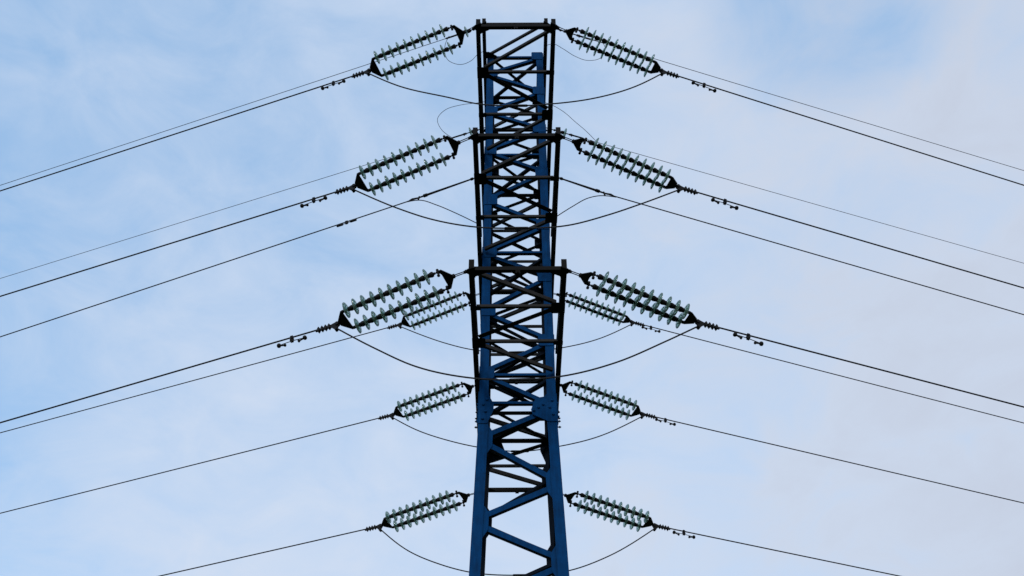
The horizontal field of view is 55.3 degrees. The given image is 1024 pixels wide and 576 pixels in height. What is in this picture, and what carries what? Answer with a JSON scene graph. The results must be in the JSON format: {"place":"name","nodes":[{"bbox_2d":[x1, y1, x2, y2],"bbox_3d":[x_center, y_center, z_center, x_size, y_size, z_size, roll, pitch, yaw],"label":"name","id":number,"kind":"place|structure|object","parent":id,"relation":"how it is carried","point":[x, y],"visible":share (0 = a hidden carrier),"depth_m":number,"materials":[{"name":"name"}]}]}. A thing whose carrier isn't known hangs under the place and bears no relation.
{"place":"outdoors","nodes":[
{"label":"outdoors","id":0,"kind":"place"},
{"bbox_2d":[445,26,473,38],"bbox_3d":[-1.100,-5.801,22.197,0.900,0.256,0.257,-15,-43,11],"label":"earth wire fitting","id":1,"kind":"object","parent":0,"point":[467,34],"visible":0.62,"depth_m":22.16,"materials":[{"name":"metal"}]},
{"bbox_2d":[0,39,443,185],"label":"earth wire","id":2,"kind":"object","parent":1,"relation":"attached to","point":[216,114],"visible":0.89,"depth_m":23.35,"materials":[{"name":"metal"}]},
{"bbox_2d":[0,0,1023,575],"label":"sky","id":3,"kind":"structure","parent":0,"point":[79,79],"materials":[{"name":"blue"}]},
{"bbox_2d":[557,29,590,39],"bbox_3d":[1.331,-5.792,22.210,1.098,0.256,0.257,14,-43,-10],"label":"earth wire fitting","id":4,"kind":"object","parent":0,"point":[578,35],"visible":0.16,"depth_m":22.23,"materials":[{"name":"grey metal"}]},
{"bbox_2d":[544,40,604,60],"bbox_3d":[1.441,-5.464,22.418,1.411,0.191,0.474,0,-41,0],"label":"bonding wire","id":5,"kind":"object","parent":4,"relation":"hanging from","point":[575,56],"visible":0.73,"depth_m":22.43,"materials":[{"name":"metal"}]},
{"bbox_2d":[593,40,1023,170],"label":"earth wire","id":6,"kind":"object","parent":4,"relation":"attached to","point":[827,111],"visible":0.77,"depth_m":23.34,"materials":[{"name":"metal"}]},
{"bbox_2d":[641,325,660,332],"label":"vibration damper","id":7,"kind":"object","parent":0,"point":[650,328],"visible":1,"depth_m":23.99,"materials":[{"name":"black metal"}]},
{"bbox_2d":[655,418,675,425],"bbox_3d":[3.455,2.997,21.998,0.498,0.153,0.076,16,-50,-8],"label":"vibration damper","id":8,"kind":"object","parent":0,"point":[665,421],"visible":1,"depth_m":21.98,"materials":[{"name":"black metal"}]},
{"bbox_3d":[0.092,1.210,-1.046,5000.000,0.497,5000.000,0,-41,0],"label":"ground","id":9,"kind":"structure","parent":0,"visible":0},
{"bbox_2d":[465,18,570,575],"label":"transmission tower","id":10,"kind":"structure","parent":9,"relation":"on","point":[543,268],"depth_m":17.39,"materials":[{"name":"blue metal"}]},
{"bbox_2d":[0,177,475,336],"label":"communication cable","id":11,"kind":"object","parent":10,"relation":"attached to","point":[433,192],"visible":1,"depth_m":17.72,"materials":[{"name":"metal"}]},
{"bbox_2d":[336,219,356,226],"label":"vibration damper","id":12,"kind":"object","parent":11,"relation":"attached to","point":[347,222],"visible":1,"depth_m":17.39,"materials":[{"name":"black metal"}]},
{"bbox_2d":[407,200,476,223],"bbox_3d":[-1.227,-1.364,17.207,1.271,0.310,0.118,7,-41,-9],"label":"cable tail","id":13,"kind":"object","parent":11,"relation":"attached to","point":[442,207],"visible":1,"depth_m":17.23},
{"bbox_2d":[315,269,466,333],"bbox_3d":[-1.833,0.212,14.775,2.496,0.258,0.658,-22,-44,4],"label":"insulator string","id":14,"kind":"object","parent":10,"relation":"attached to","point":[343,320],"visible":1,"depth_m":14.76,"materials":[{"name":"glass"}]},
{"bbox_2d":[0,325,330,422],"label":"conductor","id":15,"kind":"object","parent":14,"relation":"attached to","point":[158,376],"visible":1,"depth_m":15.36,"materials":[{"name":"metal"}]},
{"bbox_2d":[277,335,306,347],"bbox_3d":[-3.366,0.801,14.938,0.498,0.153,0.076,-17,-38,9],"label":"vibration damper","id":16,"kind":"object","parent":15,"relation":"attached to","point":[292,340],"visible":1,"depth_m":14.92,"materials":[{"name":"black metal"}]},
{"bbox_2d":[338,326,696,381],"bbox_3d":[0.080,0.963,14.459,5.514,1.022,0.051,-1,-41,0],"label":"jumper cable","id":17,"kind":"object","parent":14,"relation":"hanging from","point":[520,379],"visible":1,"depth_m":14.26,"materials":[{"name":"metal"}]},
{"bbox_2d":[334,135,470,195],"bbox_3d":[-1.844,-2.055,16.464,2.506,0.258,0.658,-22,-44,4],"label":"insulator string","id":18,"kind":"object","parent":10,"relation":"attached to","point":[361,185],"visible":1,"depth_m":16.45,"materials":[{"name":"glass"}]},
{"bbox_2d":[0,187,348,296],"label":"conductor","id":19,"kind":"object","parent":18,"relation":"attached to","point":[168,244],"visible":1,"depth_m":17.16,"materials":[{"name":"metal"}]},
{"bbox_2d":[300,196,326,207],"bbox_3d":[-3.376,-1.482,16.631,0.498,0.153,0.076,-18,-45,9],"label":"vibration damper","id":20,"kind":"object","parent":19,"relation":"hanging from","point":[313,201],"visible":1,"depth_m":16.61,"materials":[{"name":"black metal"}]},
{"bbox_2d":[354,189,677,229],"bbox_3d":[0.062,-1.324,16.168,5.513,0.979,0.056,-1,-41,0],"label":"jumper cable","id":21,"kind":"object","parent":18,"relation":"hanging from","point":[516,228],"visible":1,"depth_m":15.97,"materials":[{"name":"metal"}]},
{"bbox_2d":[351,24,474,80],"bbox_3d":[-1.849,-4.370,18.177,2.486,0.258,0.658,-20,-44,6],"label":"insulator string","id":22,"kind":"object","parent":10,"relation":"attached to","point":[374,68],"visible":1,"depth_m":18.16,"materials":[{"name":"glass"}]},
{"bbox_2d":[0,76,350,190],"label":"conductor","id":23,"kind":"object","parent":22,"relation":"attached to","point":[175,133],"visible":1,"depth_m":19.02,"materials":[{"name":"metal"}]},
{"bbox_2d":[321,79,345,89],"bbox_3d":[-3.361,-3.837,18.366,0.498,0.153,0.076,-16,-47,10],"label":"vibration damper","id":24,"kind":"object","parent":23,"relation":"hanging from","point":[333,83],"visible":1,"depth_m":18.34,"materials":[{"name":"black metal"}]},
{"bbox_2d":[369,73,660,106],"bbox_3d":[0.055,-3.648,17.887,5.503,1.023,0.053,-1,-41,0],"label":"jumper cable","id":25,"kind":"object","parent":22,"relation":"attached to","point":[516,105],"visible":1,"depth_m":17.69,"materials":[{"name":"metal"}]},
{"bbox_2d":[365,490,473,531],"bbox_3d":[-1.837,4.545,19.871,2.517,0.258,0.658,-21,-44,6],"label":"insulator string","id":26,"kind":"object","parent":10,"relation":"attached to","point":[401,512],"visible":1,"depth_m":19.85,"materials":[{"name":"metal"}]},
{"bbox_2d":[159,529,364,575],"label":"conductor","id":27,"kind":"object","parent":26,"relation":"attached to","point":[263,552],"visible":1,"depth_m":20.46,"materials":[{"name":"metal"}]},
{"bbox_2d":[381,529,653,575],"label":"jumper cable","id":28,"kind":"object","parent":26,"relation":"hanging from","point":[513,574],"visible":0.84,"depth_m":19.45,"materials":[{"name":"metal"}]},
{"bbox_2d":[378,381,474,420],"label":"insulator string","id":29,"kind":"object","parent":10,"relation":"attached to","point":[418,410],"visible":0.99,"depth_m":21.86,"materials":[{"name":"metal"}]},
{"bbox_2d":[0,418,377,513],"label":"conductor","id":30,"kind":"object","parent":29,"relation":"attached to","point":[195,464],"visible":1,"depth_m":22.87,"materials":[{"name":"metal"}]},
{"bbox_2d":[387,291,478,329],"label":"insulator string","id":31,"kind":"object","parent":10,"relation":"attached to","point":[404,322],"visible":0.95,"depth_m":23.89,"materials":[{"name":"glass"}]},
{"bbox_2d":[0,325,394,432],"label":"conductor","id":32,"kind":"object","parent":31,"relation":"attached to","point":[196,379],"visible":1,"depth_m":25.01,"materials":[{"name":"metal"}]},
{"bbox_2d":[401,324,630,352],"bbox_3d":[0.099,1.228,23.654,5.701,0.871,0.050,0,-41,0],"label":"jumper cable","id":33,"kind":"object","parent":31,"relation":"hanging from","point":[513,351],"visible":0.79,"depth_m":23.57,"materials":[{"name":"metal"}]},
{"bbox_2d":[452,127,484,137],"bbox_3d":[-1.093,-3.877,24.421,0.900,0.256,0.257,-16,-43,10],"label":"earth wire fitting","id":34,"kind":"object","parent":10,"relation":"attached to","point":[470,132],"visible":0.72,"depth_m":24.41,"materials":[{"name":"grey metal"}]},
{"bbox_2d":[0,140,443,278],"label":"earth wire","id":35,"kind":"object","parent":34,"relation":"attached to","point":[193,218],"visible":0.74,"depth_m":25.83,"materials":[{"name":"metal"}]},
{"bbox_2d":[437,101,485,137],"bbox_3d":[-1.318,-4.250,23.836,0.728,0.142,1.503,28,-48,-29],"label":"bonding wire","id":36,"kind":"object","parent":34,"relation":"attached to","point":[448,108],"visible":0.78,"depth_m":23.74,"materials":[{"name":"metal"}]},
{"bbox_2d":[546,127,582,137],"bbox_3d":[1.315,-3.875,24.430,1.050,0.256,0.257,14,-43,-10],"label":"earth wire fitting","id":37,"kind":"object","parent":10,"relation":"attached to","point":[564,133],"visible":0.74,"depth_m":24.39,"materials":[{"name":"grey metal"}]},
{"bbox_2d":[587,139,1021,262],"bbox_3d":[42.476,6.204,32.209,85.001,5.243,0.012,11,-42,-13],"label":"earth wire","id":38,"kind":"object","parent":37,"relation":"attached to","point":[809,202],"visible":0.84,"depth_m":25.62,"materials":[{"name":"metal"}]},
{"bbox_2d":[545,102,595,140],"bbox_3d":[1.485,-4.100,24.012,1.916,0.114,0.197,30,-49,-30],"label":"bonding wire","id":39,"kind":"object","parent":10,"relation":"attached to","point":[574,121],"visible":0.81,"depth_m":23.99,"materials":[{"name":"metal"}]},
{"bbox_2d":[554,292,644,326],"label":"insulator string","id":40,"kind":"object","parent":10,"relation":"attached to","point":[627,319],"visible":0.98,"depth_m":23.84,"materials":[{"name":"glass"}]},
{"bbox_2d":[635,322,1023,422],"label":"conductor","id":41,"kind":"object","parent":40,"relation":"attached to","point":[834,374],"visible":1,"depth_m":24.88,"materials":[{"name":"metal"}]},
{"bbox_2d":[560,380,655,419],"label":"insulator string","id":42,"kind":"object","parent":10,"relation":"attached to","point":[616,398],"visible":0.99,"depth_m":21.86,"materials":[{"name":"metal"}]},
{"bbox_2d":[393,417,640,451],"bbox_3d":[0.117,3.236,21.633,5.630,0.927,0.064,0,-41,0],"label":"jumper cable","id":43,"kind":"object","parent":42,"relation":"hanging from","point":[517,450],"visible":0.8,"depth_m":21.57,"materials":[{"name":"metal"}]},
{"bbox_2d":[656,417,1023,503],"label":"conductor","id":44,"kind":"object","parent":42,"relation":"attached to","point":[839,460],"visible":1,"depth_m":22.79,"materials":[{"name":"metal"}]},
{"bbox_2d":[563,490,669,531],"bbox_3d":[2.048,4.537,19.837,2.517,0.258,0.658,19,-43,-5],"label":"insulator string","id":45,"kind":"object","parent":10,"relation":"attached to","point":[647,520],"visible":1,"depth_m":19.83,"materials":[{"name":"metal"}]},
{"bbox_2d":[670,528,899,575],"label":"conductor","id":46,"kind":"object","parent":45,"relation":"attached to","point":[784,552],"visible":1,"depth_m":20.43,"materials":[{"name":"metal"}]},
{"bbox_2d":[672,530,694,538],"bbox_3d":[3.519,5.029,19.996,0.498,0.153,0.076,15,-47,-9],"label":"vibration damper","id":47,"kind":"object","parent":46,"relation":"hanging from","point":[683,533],"visible":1,"depth_m":19.97,"materials":[{"name":"black metal"}]},
{"bbox_2d":[557,26,679,78],"bbox_3d":[1.973,-4.362,18.122,2.454,0.258,0.494,22,-44,-3],"label":"insulator string","id":48,"kind":"object","parent":10,"relation":"attached to","point":[656,68],"visible":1,"depth_m":18.08,"materials":[{"name":"glass"}]},
{"bbox_2d":[680,76,1023,185],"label":"conductor","id":49,"kind":"object","parent":48,"relation":"attached to","point":[852,131],"visible":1,"depth_m":18.78,"materials":[{"name":"metal"}]},
{"bbox_2d":[691,81,716,92],"bbox_3d":[3.591,-3.778,18.265,0.498,0.153,0.076,19,-44,-6],"label":"vibration damper","id":50,"kind":"object","parent":49,"relation":"hanging from","point":[704,86],"visible":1,"depth_m":18.24,"materials":[{"name":"black metal"}]},
{"bbox_2d":[562,136,697,194],"bbox_3d":[1.985,-2.051,16.411,2.474,0.258,0.494,23,-44,-2],"label":"insulator string","id":51,"kind":"object","parent":10,"relation":"attached to","point":[671,184],"visible":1,"depth_m":16.37,"materials":[{"name":"glass"}]},
{"bbox_2d":[698,192,1023,288],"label":"conductor","id":52,"kind":"object","parent":51,"relation":"attached to","point":[860,240],"visible":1,"depth_m":16.98,"materials":[{"name":"metal"}]},
{"bbox_2d":[711,198,738,209],"bbox_3d":[3.605,-1.442,16.542,0.498,0.154,0.076,18,-37,-6],"label":"vibration damper","id":53,"kind":"object","parent":52,"relation":"hanging from","point":[724,202],"visible":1,"depth_m":16.52,"materials":[{"name":"black metal"}]},
{"bbox_2d":[569,270,719,330],"bbox_3d":[1.999,0.193,14.746,2.464,0.258,0.494,22,-44,-3],"label":"insulator string","id":54,"kind":"object","parent":10,"relation":"attached to","point":[691,318],"visible":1,"depth_m":14.70,"materials":[{"name":"glass"}]},
{"bbox_2d":[720,327,1023,407],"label":"conductor","id":55,"kind":"object","parent":54,"relation":"attached to","point":[872,367],"visible":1,"depth_m":15.28,"materials":[{"name":"metal"}]},
{"bbox_2d":[733,332,763,345],"bbox_3d":[3.603,0.761,14.897,0.498,0.153,0.076,19,-44,-5],"label":"vibration damper","id":56,"kind":"object","parent":55,"relation":"hanging from","point":[748,337],"visible":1,"depth_m":14.87,"materials":[{"name":"black metal"}]},
{"bbox_2d":[557,177,1023,314],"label":"communication cable","id":57,"kind":"object","parent":10,"relation":"attached to","point":[590,188],"visible":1,"depth_m":17.65,"materials":[{"name":"metal"}]},
{"bbox_2d":[556,195,615,216],"bbox_3d":[1.296,-1.470,17.200,1.098,0.227,0.129,-10,-42,11],"label":"cable tail","id":58,"kind":"object","parent":57,"relation":"attached to","point":[583,200],"visible":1,"depth_m":17.21}
]}

